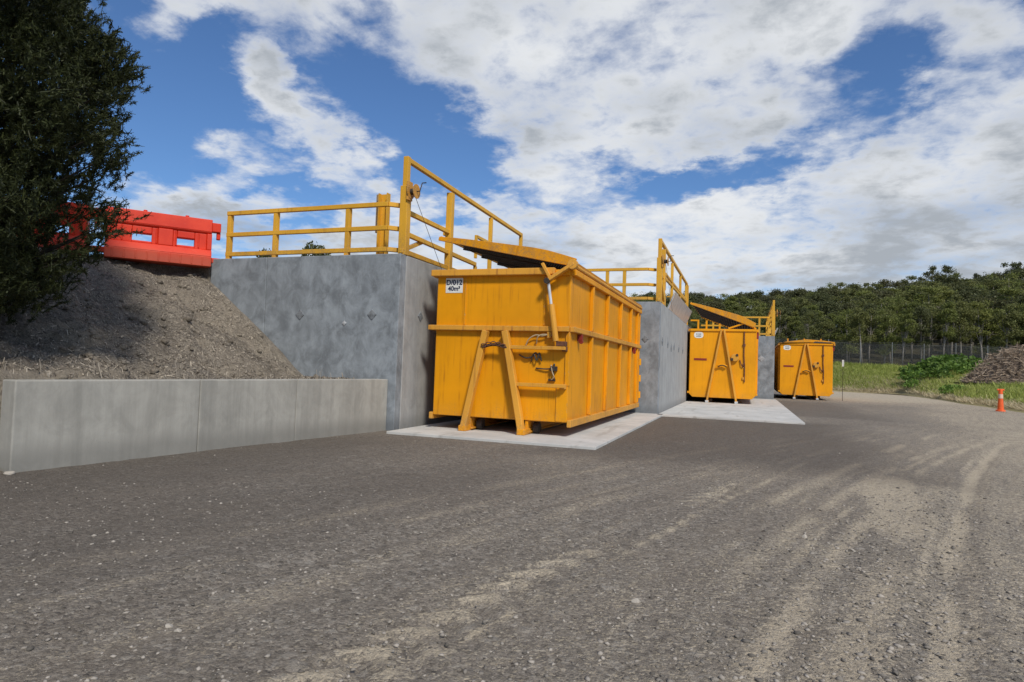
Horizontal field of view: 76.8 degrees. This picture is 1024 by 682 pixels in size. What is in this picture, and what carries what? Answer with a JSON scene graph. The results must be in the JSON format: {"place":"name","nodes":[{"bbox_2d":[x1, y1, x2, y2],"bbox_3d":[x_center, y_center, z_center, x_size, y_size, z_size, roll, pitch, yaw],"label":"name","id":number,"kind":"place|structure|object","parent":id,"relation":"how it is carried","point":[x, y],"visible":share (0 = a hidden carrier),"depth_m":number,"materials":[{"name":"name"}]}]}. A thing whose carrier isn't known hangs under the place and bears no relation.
{"place":"outdoors","nodes":[
{"label":"outdoors","id":0,"kind":"place"},
{"bbox_2d":[0,248,349,416],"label":"embankment","id":1,"kind":"structure","parent":0,"point":[31,373],"depth_m":9.77,"materials":[{"name":"gravel"}]},
{"bbox_2d":[29,202,98,255],"bbox_3d":[-8.562,-2.087,11.542,2.036,0.990,0.490,3,-2,-24],"label":"plastic barrier","id":2,"kind":"object","parent":1,"relation":"on","point":[76,231],"visible":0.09,"depth_m":11.69,"materials":[{"name":"red plastic"}]},
{"bbox_2d":[0,0,151,325],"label":"conifer tree","id":3,"kind":"object","parent":1,"relation":"on","point":[86,73],"visible":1,"depth_m":6.85,"materials":[{"name":"green plant"}]},
{"bbox_2d":[92,206,220,267],"bbox_3d":[-6.775,-1.989,12.429,2.150,0.990,0.490,3,-3,-30],"label":"plastic barrier","id":4,"kind":"object","parent":1,"relation":"on","point":[166,232],"visible":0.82,"depth_m":12.33,"materials":[{"name":"red plastic"}]},
{"bbox_2d":[0,258,340,378],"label":"rubble","id":5,"kind":"object","parent":1,"relation":"on","point":[125,346],"visible":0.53,"depth_m":9.93,"materials":[{"name":"stone"}]},
{"bbox_2d":[0,245,353,378],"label":"bark litter","id":6,"kind":"object","parent":1,"relation":"on","point":[3,363],"visible":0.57,"depth_m":9.69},
{"bbox_2d":[196,267,210,281],"bbox_3d":[-22.450,-0.222,18.814,34.970,3.290,0.220,1,-2,20],"label":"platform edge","id":7,"kind":"object","parent":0,"point":[205,272],"depth_m":12.84,"materials":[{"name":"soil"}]},
{"bbox_2d":[0,390,1023,681],"bbox_3d":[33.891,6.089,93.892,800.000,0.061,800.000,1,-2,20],"label":"ground","id":8,"kind":"structure","parent":0,"point":[888,442],"depth_m":4.12,"materials":[{"name":"grey asphalt"}]},
{"bbox_2d":[0,379,387,472],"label":"retaining wall","id":9,"kind":"structure","parent":8,"relation":"on","point":[50,423],"depth_m":7.61,"materials":[{"name":"concrete"}]},
{"bbox_2d":[211,253,461,430],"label":"retaining wall","id":10,"kind":"structure","parent":8,"relation":"on","point":[369,316],"depth_m":11.87,"materials":[{"name":"grey concrete"}]},
{"bbox_2d":[225,202,399,258],"bbox_3d":[-3.879,-2.064,12.283,3.925,0.970,0.251,1,-2,19],"label":"guardrail","id":11,"kind":"object","parent":10,"relation":"on","point":[347,229],"visible":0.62,"depth_m":12.22,"materials":[{"name":"yellow metal"}]},
{"bbox_2d":[398,156,522,269],"bbox_3d":[-0.890,-2.279,14.568,0.215,1.792,6.443,1,-2,20],"label":"tall guardrail","id":12,"kind":"object","parent":10,"relation":"on","point":[406,213],"visible":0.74,"depth_m":12.75,"materials":[{"name":"yellow metal"}]},
{"bbox_2d":[406,181,441,269],"bbox_3d":[-1.515,-2.057,12.116,0.300,1.534,1.531,1,-2,20],"label":"hand winch","id":13,"kind":"object","parent":12,"relation":"attached to","point":[412,191],"visible":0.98,"depth_m":11.53,"materials":[{"name":"yellow paint"}]},
{"bbox_2d":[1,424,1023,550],"bbox_3d":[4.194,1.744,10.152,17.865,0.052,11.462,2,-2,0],"label":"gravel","id":14,"kind":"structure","parent":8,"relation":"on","point":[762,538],"depth_m":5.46,"materials":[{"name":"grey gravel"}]},
{"bbox_2d":[624,302,693,413],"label":"retaining wall","id":15,"kind":"structure","parent":8,"relation":"on","point":[664,356],"depth_m":18.28,"materials":[{"name":"grey concrete"}]},
{"bbox_2d":[588,268,656,299],"bbox_3d":[2.535,-1.593,18.543,3.135,0.970,0.251,1,-2,18],"label":"guardrail","id":16,"kind":"object","parent":15,"relation":"on","point":[624,284],"visible":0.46,"depth_m":18.24,"materials":[{"name":"yellow metal"}]},
{"bbox_2d":[656,238,688,324],"bbox_3d":[5.582,-1.754,22.148,0.221,1.792,8.971,1,-2,20],"label":"tall guardrail","id":17,"kind":"object","parent":15,"relation":"on","point":[661,278],"visible":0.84,"depth_m":18.71,"materials":[{"name":"yellow metal"}]},
{"bbox_2d":[667,292,691,323],"bbox_3d":[5.909,-1.078,22.650,0.299,0.500,6.400,1,-2,20],"label":"deflector plate","id":18,"kind":"object","parent":15,"relation":"attached to","point":[680,309],"visible":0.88,"depth_m":21.83,"materials":[{"name":"metal"}]},
{"bbox_2d":[754,336,774,398],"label":"retaining wall","id":19,"kind":"structure","parent":8,"relation":"on","point":[765,378],"depth_m":31.63,"materials":[{"name":"grey concrete"}]},
{"bbox_2d":[701,316,770,335],"bbox_3d":[11.217,-0.744,32.401,3.331,0.970,0.274,1,-2,20],"label":"guardrail","id":20,"kind":"object","parent":19,"relation":"on","point":[758,325],"visible":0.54,"depth_m":31.94,"materials":[{"name":"metal"}]},
{"bbox_2d":[766,300,774,335],"bbox_3d":[14.602,-0.858,36.642,0.221,1.811,10.471,1,-2,20],"label":"tall guardrail","id":21,"kind":"object","parent":19,"relation":"on","point":[771,322],"visible":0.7,"depth_m":32.47,"materials":[{"name":"yellow metal"}]},
{"bbox_2d":[774,338,835,399],"bbox_3d":[16.423,1.605,36.687,2.729,3.180,6.810,1,-2,20],"label":"hook lift bin","id":22,"kind":"object","parent":8,"relation":"on","point":[804,367],"visible":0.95,"depth_m":33.64,"materials":[{"name":"yellow metal"}]},
{"bbox_2d":[996,389,1005,411],"bbox_3d":[20.551,2.485,27.150,0.350,0.940,0.350,1,-2,20],"label":"bollard","id":23,"kind":"object","parent":8,"relation":"on","point":[1000,406],"visible":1,"depth_m":27.09,"materials":[{"name":"orange plastic"}]},
{"bbox_2d":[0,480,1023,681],"bbox_3d":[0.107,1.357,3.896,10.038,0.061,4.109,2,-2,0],"label":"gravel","id":24,"kind":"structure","parent":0,"point":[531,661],"depth_m":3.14,"materials":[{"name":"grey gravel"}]},
{"bbox_2d":[0,0,1023,308],"label":"sky","id":25,"kind":"structure","parent":0,"point":[768,145],"materials":[{"name":"blue"}]},
{"bbox_2d":[386,412,661,449],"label":"pavement","id":26,"kind":"structure","parent":0,"point":[596,434],"depth_m":11.27,"materials":[{"name":"concrete"}]},
{"bbox_2d":[428,236,642,435],"bbox_3d":[1.036,0.025,14.687,2.765,3.486,7.698,1,-2,20],"label":"hook lift bin","id":27,"kind":"object","parent":26,"relation":"on","point":[537,340],"visible":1,"depth_m":11.37,"materials":[{"name":"yellow metal"}]},
{"bbox_2d":[658,397,804,424],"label":"pavement","id":28,"kind":"structure","parent":0,"point":[764,410],"depth_m":20.14,"materials":[{"name":"concrete"}]},
{"bbox_2d":[687,302,758,403],"bbox_3d":[9.421,0.609,28.549,2.650,3.996,6.790,1,-2,20],"label":"hook lift bin","id":29,"kind":"object","parent":28,"relation":"on","point":[723,363],"visible":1,"depth_m":25.50,"materials":[{"name":"yellow metal"}]},
{"bbox_2d":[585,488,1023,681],"bbox_3d":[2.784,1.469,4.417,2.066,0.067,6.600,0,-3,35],"label":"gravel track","id":30,"kind":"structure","parent":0,"point":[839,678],"depth_m":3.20,"materials":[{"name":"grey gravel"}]},
{"bbox_2d":[781,321,1013,365],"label":"hill","id":31,"kind":"structure","parent":0,"point":[896,358],"depth_m":84.09,"materials":[{"name":"green plant"}]},
{"bbox_2d":[697,300,725,323],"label":"gum tree","id":32,"kind":"object","parent":31,"relation":"on","point":[716,304],"visible":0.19,"depth_m":91.83,"materials":[{"name":"green plant"}]},
{"bbox_2d":[720,295,738,328],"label":"gum tree","id":33,"kind":"object","parent":31,"relation":"on","point":[729,302],"visible":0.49,"depth_m":101.47,"materials":[{"name":"green plant"}]},
{"bbox_2d":[744,289,767,308],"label":"gum tree","id":34,"kind":"object","parent":31,"relation":"on","point":[754,294],"visible":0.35,"depth_m":124.12,"materials":[{"name":"green plant"}]},
{"bbox_2d":[750,299,769,332],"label":"gum tree","id":35,"kind":"object","parent":31,"relation":"on","point":[759,309],"visible":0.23,"depth_m":88.02,"materials":[{"name":"green plant"}]},
{"bbox_2d":[767,288,791,299],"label":"gum tree","id":36,"kind":"object","parent":31,"relation":"on","point":[776,292],"visible":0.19,"depth_m":123.77,"materials":[{"name":"green plant"}]},
{"bbox_2d":[763,306,799,342],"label":"gum tree","id":37,"kind":"object","parent":31,"relation":"on","point":[788,311],"visible":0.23,"depth_m":77.18,"materials":[{"name":"green plant"}]},
{"bbox_2d":[775,308,789,342],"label":"gum tree","id":38,"kind":"object","parent":31,"relation":"on","point":[780,318],"visible":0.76,"depth_m":74.62,"materials":[{"name":"green plant"}]},
{"bbox_2d":[767,301,799,330],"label":"gum tree","id":39,"kind":"object","parent":31,"relation":"on","point":[777,304],"visible":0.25,"depth_m":87.43,"materials":[{"name":"green plant"}]},
{"bbox_2d":[787,315,804,340],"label":"gum tree","id":40,"kind":"object","parent":31,"relation":"on","point":[792,328],"visible":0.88,"depth_m":71.08,"materials":[{"name":"green plant"}]},
{"bbox_2d":[788,287,806,298],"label":"gum tree","id":41,"kind":"object","parent":31,"relation":"on","point":[798,292],"visible":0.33,"depth_m":124.76,"materials":[{"name":"green plant"}]},
{"bbox_2d":[793,297,813,325],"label":"gum tree","id":42,"kind":"object","parent":31,"relation":"on","point":[806,302],"visible":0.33,"depth_m":86.69,"materials":[{"name":"green plant"}]},
{"bbox_2d":[794,310,819,339],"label":"gum tree","id":43,"kind":"object","parent":31,"relation":"on","point":[807,332],"visible":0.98,"depth_m":67.71,"materials":[{"name":"green plant"}]},
{"bbox_2d":[797,307,820,339],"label":"gum tree","id":44,"kind":"object","parent":31,"relation":"on","point":[803,309],"visible":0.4,"depth_m":72.96,"materials":[{"name":"green plant"}]},
{"bbox_2d":[800,304,825,334],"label":"gum tree","id":45,"kind":"object","parent":31,"relation":"on","point":[812,307],"visible":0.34,"depth_m":77.67,"materials":[{"name":"green plant"}]},
{"bbox_2d":[801,291,837,342],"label":"gum tree","id":46,"kind":"object","parent":31,"relation":"on","point":[820,296],"visible":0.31,"depth_m":95.87,"materials":[{"name":"green plant"}]},
{"bbox_2d":[800,299,842,356],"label":"gum tree","id":47,"kind":"object","parent":31,"relation":"on","point":[826,307],"visible":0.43,"depth_m":79.79,"materials":[{"name":"green plant"}]},
{"bbox_2d":[814,317,833,340],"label":"gum tree","id":48,"kind":"object","parent":31,"relation":"on","point":[823,324],"visible":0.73,"depth_m":69.80,"materials":[{"name":"green plant"}]},
{"bbox_2d":[830,290,855,340],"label":"gum tree","id":49,"kind":"object","parent":31,"relation":"on","point":[843,296],"visible":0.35,"depth_m":104.71,"materials":[{"name":"green plant"}]},
{"bbox_2d":[830,308,861,361],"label":"gum tree","id":50,"kind":"object","parent":31,"relation":"on","point":[845,327],"visible":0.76,"depth_m":71.37,"materials":[{"name":"green plant"}]},
{"bbox_2d":[827,309,867,358],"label":"gum tree","id":51,"kind":"object","parent":31,"relation":"on","point":[851,343],"visible":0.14,"depth_m":77.43,"materials":[{"name":"green plant"}]},
{"bbox_2d":[834,301,862,333],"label":"gum tree","id":52,"kind":"object","parent":31,"relation":"on","point":[847,305],"visible":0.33,"depth_m":83.72,"materials":[{"name":"green plant"}]},
{"bbox_2d":[847,284,871,296],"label":"gum tree","id":53,"kind":"object","parent":31,"relation":"on","point":[852,293],"visible":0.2,"depth_m":123.20,"materials":[{"name":"green plant"}]},
{"bbox_2d":[846,307,873,363],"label":"gum tree","id":54,"kind":"object","parent":31,"relation":"on","point":[858,320],"visible":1,"depth_m":67.78,"materials":[{"name":"green plant"}]},
{"bbox_2d":[845,292,891,347],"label":"gum tree","id":55,"kind":"object","parent":31,"relation":"on","point":[874,299],"visible":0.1,"depth_m":92.59,"materials":[{"name":"green plant"}]},
{"bbox_2d":[857,302,881,358],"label":"gum tree","id":56,"kind":"object","parent":31,"relation":"on","point":[871,305],"visible":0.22,"depth_m":77.32,"materials":[{"name":"green plant"}]},
{"bbox_2d":[857,308,883,361],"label":"gum tree","id":57,"kind":"object","parent":31,"relation":"on","point":[871,323],"visible":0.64,"depth_m":73.43,"materials":[{"name":"green plant"}]},
{"bbox_2d":[855,293,885,350],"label":"gum tree","id":58,"kind":"object","parent":31,"relation":"on","point":[861,303],"visible":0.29,"depth_m":87.37,"materials":[{"name":"green plant"}]},
{"bbox_2d":[874,307,900,363],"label":"gum tree","id":59,"kind":"object","parent":31,"relation":"on","point":[884,326],"visible":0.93,"depth_m":69.33,"materials":[{"name":"green plant"}]},
{"bbox_2d":[876,309,902,361],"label":"gum tree","id":60,"kind":"object","parent":31,"relation":"on","point":[888,312],"visible":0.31,"depth_m":75.29,"materials":[{"name":"green plant"}]},
{"bbox_2d":[873,279,905,293],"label":"gum tree","id":61,"kind":"object","parent":31,"relation":"on","point":[890,284],"visible":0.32,"depth_m":137.52,"materials":[{"name":"green plant"}]},
{"bbox_2d":[880,304,899,333],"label":"gum tree","id":62,"kind":"object","parent":31,"relation":"on","point":[892,307],"visible":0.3,"depth_m":78.29,"materials":[{"name":"green plant"}]},
{"bbox_2d":[775,338,1019,364],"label":"chain link fence","id":63,"kind":"object","parent":31,"relation":"on","point":[891,354],"visible":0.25,"depth_m":66.02,"materials":[{"name":"grey metal"}]},
{"bbox_2d":[896,313,918,365],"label":"gum tree","id":64,"kind":"object","parent":31,"relation":"on","point":[910,326],"visible":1,"depth_m":67.67,"materials":[{"name":"green plant"}]},
{"bbox_2d":[888,295,927,355],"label":"gum tree","id":65,"kind":"object","parent":31,"relation":"on","point":[905,306],"visible":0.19,"depth_m":80.90,"materials":[{"name":"green plant"}]},
{"bbox_2d":[896,275,922,286],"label":"gum tree","id":66,"kind":"object","parent":31,"relation":"on","point":[905,281],"visible":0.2,"depth_m":145.71,"materials":[{"name":"green plant"}]},
{"bbox_2d":[901,301,920,362],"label":"gum tree","id":67,"kind":"object","parent":31,"relation":"on","point":[907,310],"visible":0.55,"depth_m":74.54,"materials":[{"name":"green plant"}]},
{"bbox_2d":[903,305,934,361],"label":"gum tree","id":68,"kind":"object","parent":31,"relation":"on","point":[921,311],"visible":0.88,"depth_m":69.23,"materials":[{"name":"green plant"}]},
{"bbox_2d":[905,285,937,346],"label":"gum tree","id":69,"kind":"object","parent":31,"relation":"on","point":[913,292],"visible":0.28,"depth_m":94.45,"materials":[{"name":"green plant"}]},
{"bbox_2d":[910,286,944,350],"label":"gum tree","id":70,"kind":"object","parent":31,"relation":"on","point":[921,297],"visible":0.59,"depth_m":88.08,"materials":[{"name":"green plant"}]},
{"bbox_2d":[922,265,940,280],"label":"gum tree","id":71,"kind":"object","parent":31,"relation":"on","point":[930,272],"visible":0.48,"depth_m":152.03,"materials":[{"name":"green plant"}]},
{"bbox_2d":[921,300,942,356],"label":"gum tree","id":72,"kind":"object","parent":31,"relation":"on","point":[926,304],"visible":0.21,"depth_m":79.33,"materials":[{"name":"green plant"}]},
{"bbox_2d":[919,306,952,357],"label":"gum tree","id":73,"kind":"object","parent":31,"relation":"on","point":[934,313],"visible":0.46,"depth_m":76.03,"materials":[{"name":"green plant"}]},
{"bbox_2d":[933,286,956,344],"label":"gum tree","id":74,"kind":"object","parent":31,"relation":"on","point":[943,288],"visible":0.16,"depth_m":94.77,"materials":[{"name":"green plant"}]},
{"bbox_2d":[933,264,959,276],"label":"gum tree","id":75,"kind":"object","parent":31,"relation":"on","point":[945,269],"visible":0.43,"depth_m":148.97,"materials":[{"name":"green plant"}]},
{"bbox_2d":[935,301,960,354],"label":"gum tree","id":76,"kind":"object","parent":31,"relation":"on","point":[947,309],"visible":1,"depth_m":67.48,"materials":[{"name":"green plant"}]},
{"bbox_2d":[930,273,965,297],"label":"gum tree","id":77,"kind":"object","parent":31,"relation":"on","point":[943,278],"visible":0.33,"depth_m":123.69,"materials":[{"name":"green plant"}]},
{"bbox_2d":[934,294,970,354],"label":"gum tree","id":78,"kind":"object","parent":31,"relation":"on","point":[956,297],"visible":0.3,"depth_m":75.07,"materials":[{"name":"green plant"}]},
{"bbox_2d":[938,290,967,351],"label":"gum tree","id":79,"kind":"object","parent":31,"relation":"on","point":[946,293],"visible":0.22,"depth_m":88.66,"materials":[{"name":"green plant"}]},
{"bbox_2d":[947,301,979,351],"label":"gum tree","id":80,"kind":"object","parent":31,"relation":"on","point":[966,312],"visible":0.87,"depth_m":68.95,"materials":[{"name":"green plant"}]},
{"bbox_2d":[951,284,983,344],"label":"gum tree","id":81,"kind":"object","parent":31,"relation":"on","point":[960,288],"visible":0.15,"depth_m":96.06,"materials":[{"name":"green plant"}]},
{"bbox_2d":[948,289,995,351],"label":"gum tree","id":82,"kind":"object","parent":31,"relation":"on","point":[965,294],"visible":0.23,"depth_m":87.28,"materials":[{"name":"green plant"}]},
{"bbox_2d":[956,293,989,360],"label":"gum tree","id":83,"kind":"object","parent":31,"relation":"on","point":[976,298],"visible":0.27,"depth_m":74.96,"materials":[{"name":"green plant"}]},
{"bbox_2d":[967,300,991,358],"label":"gum tree","id":84,"kind":"object","parent":31,"relation":"on","point":[978,335],"visible":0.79,"depth_m":69.67,"materials":[{"name":"green plant"}]},
{"bbox_2d":[963,298,1012,356],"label":"gum tree","id":85,"kind":"object","parent":31,"relation":"on","point":[989,325],"visible":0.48,"depth_m":74.46,"materials":[{"name":"green plant"}]},
{"bbox_2d":[978,277,1008,291],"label":"gum tree","id":86,"kind":"object","parent":31,"relation":"on","point":[998,285],"visible":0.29,"depth_m":115.01,"materials":[{"name":"green plant"}]},
{"bbox_2d":[977,296,1019,357],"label":"gum tree","id":87,"kind":"object","parent":31,"relation":"on","point":[997,303],"visible":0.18,"depth_m":79.82,"materials":[{"name":"green plant"}]},
{"bbox_2d":[988,272,1021,290],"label":"gum tree","id":88,"kind":"object","parent":31,"relation":"on","point":[1011,275],"visible":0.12,"depth_m":122.64,"materials":[{"name":"green plant"}]},
{"bbox_2d":[990,304,1023,348],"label":"gum tree","id":89,"kind":"object","parent":31,"relation":"on","point":[1013,316],"visible":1,"depth_m":69.77,"materials":[{"name":"green plant"}]},
{"bbox_2d":[993,286,1023,351],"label":"gum tree","id":90,"kind":"object","parent":31,"relation":"on","point":[1007,290],"visible":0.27,"depth_m":81.26,"materials":[{"name":"green plant"}]},
{"bbox_2d":[996,293,1023,346],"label":"gum tree","id":91,"kind":"object","parent":31,"relation":"on","point":[1020,299],"visible":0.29,"depth_m":77.53,"materials":[{"name":"green plant"}]},
{"bbox_2d":[1003,303,1023,350],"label":"gum tree","id":92,"kind":"object","parent":31,"relation":"on","point":[1017,338],"visible":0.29,"depth_m":74.79,"materials":[{"name":"green plant"}]},
{"bbox_2d":[832,361,1023,412],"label":"grass field","id":93,"kind":"structure","parent":0,"point":[955,401],"depth_m":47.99,"materials":[{"name":"green plant"}]},
{"bbox_2d":[901,379,921,387],"bbox_3d":[31.901,3.353,51.003,1.824,0.736,1.855,2,-2,-5],"label":"weed clump","id":94,"kind":"object","parent":93,"relation":"on","point":[909,383],"visible":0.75,"depth_m":50.76,"materials":[{"name":"green plant"}]},
{"bbox_2d":[897,368,926,380],"bbox_3d":[33.095,2.758,52.823,2.652,1.127,2.496,1,-2,20],"label":"weed clump","id":95,"kind":"object","parent":93,"relation":"on","point":[913,374],"visible":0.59,"depth_m":52.96,"materials":[{"name":"green plant"}]},
{"bbox_2d":[909,358,945,371],"bbox_3d":[35.851,2.141,54.797,3.422,1.372,3.243,4,-3,-36],"label":"weed clump","id":96,"kind":"object","parent":93,"relation":"on","point":[919,365],"visible":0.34,"depth_m":54.74,"materials":[{"name":"green plant"}]},
{"bbox_2d":[832,366,1023,410],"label":"dry grass","id":97,"kind":"structure","parent":93,"relation":"on","point":[994,402],"depth_m":46.74,"materials":[{"name":"plant"}]},
{"bbox_2d":[919,367,953,377],"bbox_3d":[33.514,2.522,51.144,2.385,0.946,2.344,1,-2,23],"label":"weed clump","id":98,"kind":"object","parent":93,"relation":"on","point":[932,374],"visible":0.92,"depth_m":50.65,"materials":[{"name":"green plant"}]},
{"bbox_2d":[918,353,967,370],"bbox_3d":[35.995,1.811,54.156,3.974,1.577,3.908,4,-3,-39],"label":"weed clump","id":99,"kind":"object","parent":93,"relation":"on","point":[940,359],"visible":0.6,"depth_m":53.80,"materials":[{"name":"green plant"}]},
{"bbox_2d":[938,384,964,393],"bbox_3d":[28.664,3.119,41.926,1.768,0.744,1.865,2,-2,11],"label":"weed clump","id":100,"kind":"object","parent":93,"relation":"on","point":[948,388],"visible":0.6,"depth_m":41.89,"materials":[{"name":"green plant"}]},
{"bbox_2d":[936,361,971,373],"bbox_3d":[35.164,2.107,51.345,2.664,1.062,2.525,0,-3,39],"label":"weed clump","id":101,"kind":"object","parent":93,"relation":"on","point":[960,369],"visible":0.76,"depth_m":50.98,"materials":[{"name":"green plant"}]},
{"bbox_2d":[958,343,1023,384],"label":"brush pile","id":102,"kind":"object","parent":93,"relation":"on","point":[1008,367],"visible":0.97,"depth_m":45.72,"materials":[{"name":"brown plant"}]},
{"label":"platform","id":103,"kind":"structure","parent":0,"visible":0},
{"bbox_2d":[302,240,330,255],"bbox_3d":[-5.992,-2.138,19.239,0.977,1.741,0.898,1,-2,20],"label":"bush","id":104,"kind":"object","parent":103,"relation":"on","point":[312,246],"visible":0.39,"depth_m":19.19,"materials":[{"name":"green plant"}]},
{"bbox_2d":[375,193,390,253],"bbox_3d":[-2.495,-2.141,12.414,0.370,1.410,0.240,1,-2,20],"label":"steel post","id":105,"kind":"object","parent":103,"relation":"on","point":[382,217],"visible":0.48,"depth_m":12.42,"materials":[{"name":"yellow metal"}]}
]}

